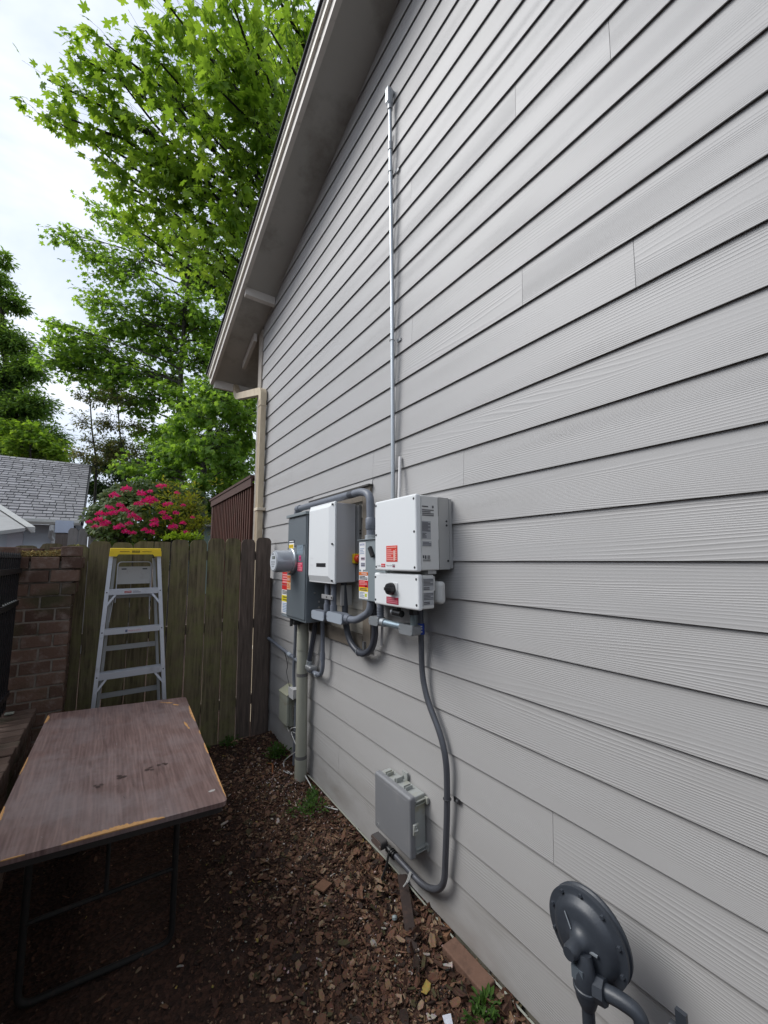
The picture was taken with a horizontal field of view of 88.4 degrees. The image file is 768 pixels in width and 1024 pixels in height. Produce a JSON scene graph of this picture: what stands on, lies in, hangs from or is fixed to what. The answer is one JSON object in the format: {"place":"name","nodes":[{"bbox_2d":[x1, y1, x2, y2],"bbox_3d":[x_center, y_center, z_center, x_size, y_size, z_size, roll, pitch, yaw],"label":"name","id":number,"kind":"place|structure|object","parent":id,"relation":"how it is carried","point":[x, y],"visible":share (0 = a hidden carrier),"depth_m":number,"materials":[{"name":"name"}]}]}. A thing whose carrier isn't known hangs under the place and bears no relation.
{"place":"outdoors","nodes":[
{"label":"outdoors","id":0,"kind":"place"},
{"bbox_2d":[0,546,84,751],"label":"brick pier","id":1,"kind":"structure","parent":0,"point":[48,587],"depth_m":2.69,"materials":[{"name":"brown brick"}]},
{"bbox_2d":[20,549,60,556],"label":"leaf litter","id":2,"kind":"object","parent":1,"relation":"on","point":[37,553],"visible":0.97,"depth_m":2.75,"materials":[{"name":"plant"}]},
{"bbox_2d":[54,520,73,545],"bbox_3d":[-6.887,1.468,8.391,0.300,2.564,0.240,4,-8,-34],"label":"window","id":3,"kind":"structure","parent":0,"point":[62,527],"depth_m":8.41,"materials":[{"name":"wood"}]},
{"bbox_2d":[0,0,318,546],"label":"sky","id":4,"kind":"structure","parent":0,"point":[39,171],"materials":[{"name":"white"}]},
{"bbox_2d":[0,567,530,1023],"bbox_3d":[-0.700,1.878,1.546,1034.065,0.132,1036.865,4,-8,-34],"label":"ground","id":5,"kind":"structure","parent":0,"point":[48,937],"depth_m":1.77,"materials":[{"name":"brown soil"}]},
{"bbox_2d":[0,708,36,890],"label":"brick garden wall","id":6,"kind":"structure","parent":5,"relation":"on","point":[15,734],"depth_m":2.20,"materials":[{"name":"brown brick"}]},
{"bbox_2d":[0,551,21,716],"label":"iron fence","id":7,"kind":"object","parent":6,"relation":"on","point":[10,568],"visible":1,"depth_m":2.41,"materials":[{"name":"black metal"}]},
{"bbox_2d":[0,418,74,462],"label":"young maple","id":8,"kind":"object","parent":5,"relation":"on","point":[34,436],"visible":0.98,"depth_m":15.29,"materials":[{"name":"green plant"}]},
{"bbox_2d":[0,245,80,463],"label":"evergreen tree","id":9,"kind":"object","parent":5,"relation":"on","point":[19,402],"visible":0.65,"depth_m":16.66,"materials":[{"name":"green plant"}]},
{"bbox_2d":[0,455,90,547],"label":"neighbour house","id":10,"kind":"structure","parent":5,"relation":"on","point":[36,493],"depth_m":11.10,"materials":[{"name":"grey"}]},
{"bbox_2d":[0,504,34,533],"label":"neighbour porch roof","id":11,"kind":"structure","parent":10,"relation":"attached to","point":[11,522],"depth_m":6.97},
{"bbox_2d":[61,386,123,505],"bbox_3d":[-10.256,-0.555,13.756,2.097,7.898,1.228,-1,-7,3],"label":"thin tree","id":12,"kind":"object","parent":5,"relation":"on","point":[81,454],"visible":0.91,"depth_m":13.96,"materials":[{"name":"green plant"}]},
{"bbox_2d":[67,528,135,653],"bbox_3d":[-5.197,1.476,7.453,1.340,2.303,0.020,4,-8,-34],"label":"weathered fence","id":13,"kind":"object","parent":5,"relation":"on","point":[82,536],"visible":0.12,"depth_m":7.29,"materials":[{"name":"wood"}]},
{"bbox_2d":[0,697,226,1008],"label":"folding table","id":14,"kind":"object","parent":5,"relation":"on","point":[93,778],"visible":1,"depth_m":1.71,"materials":[{"name":"laminate"}]},
{"bbox_2d":[79,436,156,505],"bbox_3d":[-13.113,0.151,19.781,5.065,7.964,2.458,-1,-7,3],"label":"background tree","id":15,"kind":"object","parent":5,"relation":"on","point":[114,477],"visible":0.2,"depth_m":19.70,"materials":[{"name":"green plant"}]},
{"bbox_2d":[92,385,149,481],"bbox_3d":[-9.287,-0.574,13.795,1.802,7.932,1.602,4,-8,-34],"label":"thin tree","id":16,"kind":"object","parent":5,"relation":"on","point":[121,425],"visible":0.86,"depth_m":13.96,"materials":[{"name":"green plant"}]},
{"bbox_2d":[91,548,165,707],"bbox_3d":[-1.908,1.165,3.019,0.557,1.767,0.232,4,-8,-34],"label":"step ladder","id":17,"kind":"object","parent":5,"relation":"on","point":[134,575],"visible":0.77,"depth_m":3.06,"materials":[{"name":"metal"}]},
{"bbox_2d":[27,189,233,489],"bbox_3d":[-9.117,-4.464,15.036,7.974,15.961,4.059,0,-7,0],"label":"maple tree","id":18,"kind":"object","parent":5,"relation":"on","point":[71,358],"visible":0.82,"depth_m":14.74,"materials":[{"name":"green plant"}]},
{"bbox_2d":[77,478,208,624],"bbox_3d":[-4.460,0.758,7.110,2.677,3.057,2.086,0,-7,-2],"label":"rhododendron","id":19,"kind":"object","parent":5,"relation":"on","point":[124,509],"visible":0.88,"depth_m":7.14,"materials":[{"name":"pink plant"}]},
{"bbox_2d":[16,538,271,745],"bbox_3d":[-2.097,1.153,3.299,2.294,1.921,0.155,4,-8,-34],"label":"wooden fence","id":20,"kind":"object","parent":5,"relation":"on","point":[207,704],"visible":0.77,"depth_m":3.51,"materials":[{"name":"brown wood"}]},
{"bbox_2d":[10,0,315,300],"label":"bigleaf maple","id":21,"kind":"object","parent":5,"relation":"on","point":[249,104],"visible":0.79,"depth_m":7.35,"materials":[{"name":"green plant"}]},
{"bbox_2d":[105,347,256,539],"bbox_3d":[-6.376,-1.011,12.435,5.907,8.447,3.017,-2,-7,14],"label":"maple tree","id":22,"kind":"object","parent":5,"relation":"on","point":[207,463],"visible":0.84,"depth_m":12.18,"materials":[{"name":"green plant"}]},
{"bbox_2d":[159,530,203,540],"bbox_3d":[-2.478,1.247,4.788,0.548,2.092,0.208,0,-7,-2],"label":"shrub","id":23,"kind":"object","parent":5,"relation":"on","point":[194,536],"visible":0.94,"depth_m":4.87,"materials":[{"name":"green plant"}]},
{"bbox_2d":[145,475,223,657],"bbox_3d":[-3.543,0.941,6.876,1.343,3.209,0.788,0,-7,-2],"label":"bronze shrub","id":24,"kind":"object","parent":5,"relation":"on","point":[188,505],"visible":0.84,"depth_m":6.94,"materials":[{"name":"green plant"}]},
{"bbox_2d":[130,383,256,594],"bbox_3d":[-8.919,-2.004,19.817,7.525,12.200,3.361,-1,-7,4],"label":"background tree","id":25,"kind":"object","parent":5,"relation":"on","point":[208,508],"visible":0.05,"depth_m":19.64,"materials":[{"name":"green plant"}]},
{"bbox_2d":[187,504,210,593],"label":"green house","id":26,"kind":"structure","parent":5,"relation":"on","point":[206,537],"depth_m":20.39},
{"bbox_2d":[218,734,242,748],"bbox_3d":[-1.383,2.046,3.539,0.199,0.115,0.211,-4,-8,29],"label":"weed","id":27,"kind":"object","parent":5,"relation":"on","point":[228,742],"visible":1,"depth_m":3.52,"materials":[{"name":"green plant"}]},
{"bbox_2d":[209,475,254,619],"bbox_3d":[-2.192,1.022,5.488,0.105,2.700,2.340,4,-8,-34],"label":"slat screen","id":28,"kind":"object","parent":5,"relation":"on","point":[232,513],"visible":0.43,"depth_m":5.26,"materials":[{"name":"brown wood"}]},
{"bbox_2d":[262,740,291,762],"bbox_3d":[-0.884,1.995,3.291,0.246,0.129,0.237,4,-8,-34],"label":"weed","id":29,"kind":"object","parent":5,"relation":"on","point":[275,751],"visible":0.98,"depth_m":3.29,"materials":[{"name":"green plant"}]},
{"bbox_2d":[285,791,329,818],"bbox_3d":[-0.507,1.944,2.604,0.272,0.115,0.246,4,-8,-34],"label":"weed","id":30,"kind":"object","parent":5,"relation":"on","point":[308,803],"visible":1,"depth_m":2.61,"materials":[{"name":"green plant"}]},
{"bbox_2d":[306,783,318,798],"bbox_3d":[-0.498,1.986,2.786,0.110,0.084,0.148,4,-8,-34],"label":"weed","id":31,"kind":"object","parent":5,"relation":"on","point":[312,790],"visible":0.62,"depth_m":2.80,"materials":[{"name":"green plant"}]},
{"bbox_2d":[305,775,337,810],"bbox_3d":[-0.457,1.978,2.767,0.034,0.072,0.444,5,-9,-40],"label":"cable","id":32,"kind":"object","parent":5,"relation":"on","point":[319,802],"visible":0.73,"depth_m":2.67,"materials":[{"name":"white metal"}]},
{"bbox_2d":[314,879,331,892],"bbox_3d":[-0.311,1.910,2.021,0.060,0.017,0.075,-4,-8,26],"label":"wood chunk","id":33,"kind":"object","parent":5,"relation":"on","point":[322,885],"visible":1,"depth_m":2.02,"materials":[{"name":"brown wood"}]},
{"bbox_2d":[213,747,500,1023],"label":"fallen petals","id":34,"kind":"object","parent":5,"relation":"on","point":[284,968],"visible":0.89,"depth_m":2.59,"materials":[{"name":"plant"}]},
{"bbox_2d":[398,874,417,955],"bbox_3d":[0.109,1.876,1.857,0.050,0.057,0.359,0,-7,-5],"label":"edging strip","id":35,"kind":"object","parent":5,"relation":"on","point":[407,912],"visible":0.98,"depth_m":1.86,"materials":[{"name":"brown wood"}]},
{"bbox_2d":[441,922,453,941],"bbox_3d":[0.253,1.906,1.802,0.130,0.058,0.080,-5,-8,36],"label":"wood chunk","id":36,"kind":"object","parent":5,"relation":"on","point":[446,937],"visible":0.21,"depth_m":1.76,"materials":[{"name":"brown wood"}]},
{"bbox_2d":[442,1013,452,1023],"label":"paper scrap","id":37,"kind":"object","parent":5,"relation":"on","point":[447,1018],"visible":1,"depth_m":1.44,"materials":[{"name":"white paper"}]},
{"bbox_2d":[442,937,494,997],"bbox_3d":[0.343,1.890,1.619,0.076,0.086,0.225,4,-8,-34],"label":"brick","id":38,"kind":"object","parent":5,"relation":"on","point":[465,963],"visible":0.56,"depth_m":1.61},
{"bbox_2d":[461,982,503,1023],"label":"weed","id":39,"kind":"object","parent":5,"relation":"on","point":[478,1008],"visible":1,"depth_m":1.45,"materials":[{"name":"green plant"}]},
{"bbox_2d":[206,0,767,1023],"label":"house","id":40,"kind":"structure","parent":5,"relation":"on","point":[580,266],"depth_m":1.52,"materials":[{"name":"paint"}]},
{"bbox_2d":[233,384,266,721],"bbox_3d":[-1.722,0.167,4.824,0.088,4.136,1.398,4,-8,-34],"label":"downspout","id":41,"kind":"object","parent":40,"relation":"attached to","point":[261,395],"visible":0.66,"depth_m":4.37,"materials":[{"name":"paint"}]},
{"bbox_2d":[267,637,296,661],"bbox_3d":[-0.933,1.233,3.583,0.037,0.126,1.043,4,-8,-34],"label":"gas line conduit","id":42,"kind":"object","parent":40,"relation":"attached to","point":[284,650],"visible":0.65,"depth_m":3.53,"materials":[{"name":"grey plastic"}]},
{"bbox_2d":[279,683,294,728],"bbox_3d":[-0.809,1.646,3.324,0.090,0.340,0.210,4,-8,-34],"label":"telephone box","id":43,"kind":"object","parent":40,"relation":"attached to","point":[286,709],"visible":0.81,"depth_m":3.27,"materials":[{"name":"beige plastic"}]},
{"bbox_2d":[288,686,295,699],"bbox_3d":[-0.731,1.480,3.244,0.074,0.080,0.107,4,-8,-34],"label":"junction box","id":44,"kind":"object","parent":40,"relation":"attached to","point":[292,693],"visible":0.64,"depth_m":3.21,"materials":[{"name":"grey plastic"}]},
{"bbox_2d":[292,625,296,765],"bbox_3d":[-0.733,1.462,3.264,0.033,1.241,0.088,4,-8,-34],"label":"slim conduit","id":45,"kind":"object","parent":40,"relation":"attached to","point":[294,665],"visible":0.69,"depth_m":3.29,"materials":[{"name":"grey plastic"}]},
{"bbox_2d":[270,511,324,625],"bbox_3d":[-0.666,0.444,3.021,0.344,0.865,0.420,4,-8,-34],"label":"meter panel","id":46,"kind":"object","parent":40,"relation":"attached to","point":[304,597],"visible":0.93,"depth_m":2.94,"materials":[{"name":"grey metal"}]},
{"bbox_2d":[281,572,286,616],"bbox_3d":[-0.767,0.667,3.352,0.109,0.440,0.270,4,-8,-34],"label":"placard plate","id":47,"kind":"object","parent":46,"relation":"attached to","point":[284,590],"visible":0.25,"depth_m":3.37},
{"bbox_2d":[294,623,308,782],"bbox_3d":[-0.636,1.452,3.060,0.093,1.250,0.096,4,-8,-34],"label":"service riser","id":48,"kind":"object","parent":40,"relation":"attached to","point":[300,771],"visible":0.84,"depth_m":3.02,"materials":[{"name":"paint"}]},
{"bbox_2d":[305,622,317,671],"bbox_3d":[-0.548,1.001,3.009,0.065,0.394,0.137,4,-8,-34],"label":"dark conduit","id":49,"kind":"object","parent":40,"relation":"attached to","point":[309,666],"visible":0.96,"depth_m":2.99,"materials":[{"name":"plastic"}]},
{"bbox_2d":[307,621,324,676],"bbox_3d":[-0.507,1.009,2.953,0.037,0.418,0.260,4,-8,-34],"label":"hooked conduit","id":50,"kind":"object","parent":40,"relation":"attached to","point":[322,653],"visible":0.93,"depth_m":2.86,"materials":[{"name":"grey plastic"}]},
{"bbox_2d":[308,501,360,583],"bbox_3d":[-0.340,0.214,2.708,0.200,0.533,0.468,4,-8,-34],"label":"battery interface","id":51,"kind":"object","parent":40,"relation":"attached to","point":[334,532],"visible":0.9,"depth_m":2.60,"materials":[{"name":"grey metal"}]},
{"bbox_2d":[308,501,336,583],"bbox_3d":[-0.427,0.212,2.689,0.032,0.533,0.386,4,-8,-34],"label":"door","id":52,"kind":"structure","parent":51,"relation":"in","point":[322,518],"depth_m":2.63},
{"bbox_2d":[324,583,330,611],"bbox_3d":[-0.386,0.576,2.692,0.047,0.196,0.047,4,-8,-34],"label":"riser pipe","id":53,"kind":"object","parent":51,"relation":"attached to","point":[327,604],"visible":0.75,"depth_m":2.67,"materials":[{"name":"grey plastic"}]},
{"bbox_2d":[311,609,326,620],"bbox_3d":[-0.438,0.715,2.742,0.056,0.062,0.200,4,-8,-34],"label":"conduit body","id":54,"kind":"object","parent":53,"relation":"attached to","point":[318,614],"visible":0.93,"depth_m":2.71,"materials":[{"name":"grey plastic"}]},
{"bbox_2d":[322,585,351,605],"bbox_3d":[-0.335,0.553,2.627,0.227,0.130,0.098,-3,-7,19],"label":"strut clamp","id":55,"kind":"object","parent":40,"relation":"attached to","point":[349,594],"visible":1,"depth_m":2.61,"materials":[{"name":"metal"}]},
{"bbox_2d":[330,583,336,610],"bbox_3d":[-0.333,0.567,2.616,0.047,0.196,0.047,4,-8,-34],"label":"riser pipe","id":56,"kind":"object","parent":55,"relation":"attached to","point":[333,606],"visible":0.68,"depth_m":2.60,"materials":[{"name":"grey plastic"}]},
{"bbox_2d":[358,538,389,601],"bbox_3d":[-0.023,0.331,2.268,0.152,0.350,0.282,4,-8,-34],"label":"disconnect box","id":57,"kind":"object","parent":40,"relation":"attached to","point":[367,561],"visible":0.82,"depth_m":2.27,"materials":[{"name":"grey metal"}]},
{"bbox_2d":[294,488,374,538],"bbox_3d":[-0.404,0.056,2.819,0.068,0.330,1.213,4,-8,-34],"label":"service conduit","id":58,"kind":"object","parent":57,"relation":"attached to","point":[367,494],"visible":0.9,"depth_m":2.42,"materials":[{"name":"grey plastic"}]},
{"bbox_2d":[343,601,373,623],"bbox_3d":[-0.153,0.592,2.359,0.054,0.168,0.288,5,-9,-37],"label":"curved pipe","id":59,"kind":"object","parent":57,"relation":"attached to","point":[361,617],"visible":0.98,"depth_m":2.30,"materials":[{"name":"grey plastic"}]},
{"bbox_2d":[326,611,348,624],"bbox_3d":[-0.299,0.679,2.543,0.056,0.066,0.215,4,-8,-34],"label":"conduit body","id":60,"kind":"object","parent":59,"relation":"attached to","point":[336,617],"visible":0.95,"depth_m":2.52,"materials":[{"name":"grey plastic"}]},
{"bbox_2d":[341,582,377,656],"bbox_3d":[-0.145,0.672,2.467,0.094,0.449,0.402,4,-8,-34],"label":"loop conduit","id":61,"kind":"object","parent":57,"relation":"hanging from","point":[363,651],"visible":0.81,"depth_m":2.45,"materials":[{"name":"plastic"}]},
{"bbox_2d":[359,539,386,601],"bbox_3d":[-0.067,0.329,2.238,0.012,0.346,0.276,4,-8,-34],"label":"door","id":62,"kind":"structure","parent":57,"relation":"in","point":[370,562],"depth_m":2.23,"materials":[{"name":"grey metal"}]},
{"bbox_2d":[380,626,382,644],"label":"thin conduit","id":63,"kind":"object","parent":40,"relation":"attached to","point":[381,643],"visible":0.4,"depth_m":2.31,"materials":[{"name":"grey metal"}]},
{"bbox_2d":[379,618,400,628],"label":"short conduit","id":64,"kind":"object","parent":40,"relation":"on","point":[384,622],"visible":0.87,"depth_m":2.08,"materials":[{"name":"silver metal"}]},
{"bbox_2d":[369,615,384,625],"bbox_3d":[-0.040,0.602,2.186,0.051,0.048,0.095,4,-8,-34],"label":"metal elbow","id":65,"kind":"object","parent":64,"relation":"attached to","point":[373,620],"visible":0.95,"depth_m":2.17,"materials":[{"name":"grey metal"}]},
{"bbox_2d":[377,604,383,617],"bbox_3d":[-0.019,0.533,2.168,0.041,0.087,0.041,4,-8,-34],"label":"threaded nipple","id":66,"kind":"object","parent":65,"relation":"attached to","point":[380,611],"visible":0.92,"depth_m":2.15,"materials":[{"name":"grey plastic"}]},
{"bbox_2d":[398,623,420,635],"bbox_3d":[0.125,0.579,1.948,0.056,0.050,0.112,4,-8,-34],"label":"metal elbow","id":67,"kind":"object","parent":64,"relation":"attached to","point":[408,629],"visible":1,"depth_m":1.92,"materials":[{"name":"grey metal"}]},
{"bbox_2d":[409,609,418,625],"bbox_3d":[0.146,0.506,1.931,0.044,0.092,0.044,-5,-8,33],"label":"threaded nipple","id":68,"kind":"object","parent":67,"relation":"on","point":[413,614],"visible":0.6,"depth_m":1.91,"materials":[{"name":"black plastic"}]},
{"bbox_2d":[385,86,400,498],"bbox_3d":[0.062,-1.406,2.458,0.089,2.805,0.075,0,-7,-3],"label":"roof conduit","id":69,"kind":"object","parent":40,"relation":"attached to","point":[389,93],"visible":0.94,"depth_m":2.43,"materials":[{"name":"metal"}]},
{"bbox_2d":[397,456,400,497],"bbox_3d":[0.089,-0.175,2.253,0.020,0.303,0.070,-2,-7,14],"label":"white pipe","id":70,"kind":"object","parent":40,"relation":"attached to","point":[399,476],"visible":0.79,"depth_m":2.25,"materials":[{"name":"plastic"}]},
{"bbox_2d":[375,768,429,859],"bbox_3d":[0.085,1.519,2.030,0.104,0.305,0.336,4,-8,-34],"label":"enclosure","id":71,"kind":"object","parent":40,"relation":"attached to","point":[401,801],"visible":1,"depth_m":1.96,"materials":[{"name":"grey plastic"}]},
{"bbox_2d":[375,572,444,610],"bbox_3d":[0.105,0.384,1.953,0.191,0.163,0.386,4,-8,-34],"label":"switch box","id":72,"kind":"object","parent":40,"relation":"attached to","point":[418,592],"visible":1,"depth_m":1.85,"materials":[{"name":"white plastic"}]},
{"bbox_2d":[390,607,404,617],"bbox_3d":[0.068,0.495,1.976,0.044,0.056,0.081,4,-8,-34],"label":"sealing plug","id":73,"kind":"object","parent":72,"relation":"attached to","point":[398,612],"visible":0.94,"depth_m":1.96,"materials":[{"name":"black plastic"}]},
{"bbox_2d":[375,494,452,573],"bbox_3d":[0.136,0.122,2.001,0.228,0.370,0.362,4,-8,-34],"label":"inverter","id":74,"kind":"object","parent":40,"relation":"attached to","point":[413,533],"visible":1,"depth_m":1.88,"materials":[{"name":"metal"}]},
{"bbox_2d":[308,775,533,1023],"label":"foundation","id":75,"kind":"object","parent":40,"relation":"attached to","point":[496,982],"visible":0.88,"depth_m":2.10,"materials":[{"name":"grey concrete"}]},
{"bbox_2d":[393,609,459,893],"bbox_3d":[0.179,1.095,1.977,0.049,1.427,0.476,5,-8,-36],"label":"electrical conduit","id":76,"kind":"object","parent":40,"relation":"attached to","point":[423,884],"visible":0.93,"depth_m":1.84,"materials":[{"name":"grey plastic"}]},
{"bbox_2d":[385,844,397,859],"bbox_3d":[0.039,1.806,2.099,0.041,0.040,0.065,4,-8,-34],"label":"black elbow","id":77,"kind":"object","parent":76,"relation":"attached to","point":[391,850],"visible":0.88,"depth_m":2.09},
{"bbox_2d":[371,831,387,850],"bbox_3d":[-0.027,1.794,2.154,0.046,0.040,0.100,4,-8,-34],"label":"elbow fitting","id":78,"kind":"object","parent":77,"relation":"attached to","point":[379,840],"visible":1,"depth_m":2.14,"materials":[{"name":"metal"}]},
{"bbox_2d":[380,852,389,883],"bbox_3d":[0.004,1.858,2.060,0.056,0.144,0.018,1,-7,-8],"label":"zip tie","id":79,"kind":"object","parent":77,"relation":"hanging from","point":[385,867],"visible":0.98,"depth_m":2.06,"materials":[{"name":"black plastic"}]},
{"bbox_2d":[403,872,411,886],"bbox_3d":[0.115,1.815,1.948,0.050,0.084,0.015,-3,-7,20],"label":"wire","id":80,"kind":"object","parent":76,"relation":"hanging from","point":[408,879],"visible":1,"depth_m":1.94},
{"bbox_2d":[549,881,649,1023],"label":"gas regulator","id":81,"kind":"object","parent":5,"relation":"on","point":[591,936],"visible":1,"depth_m":1.08,"materials":[{"name":"paint"}]},
{"bbox_2d":[669,1005,687,1023],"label":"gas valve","id":82,"kind":"object","parent":81,"relation":"attached to","point":[681,1016],"visible":1,"depth_m":1.00,"materials":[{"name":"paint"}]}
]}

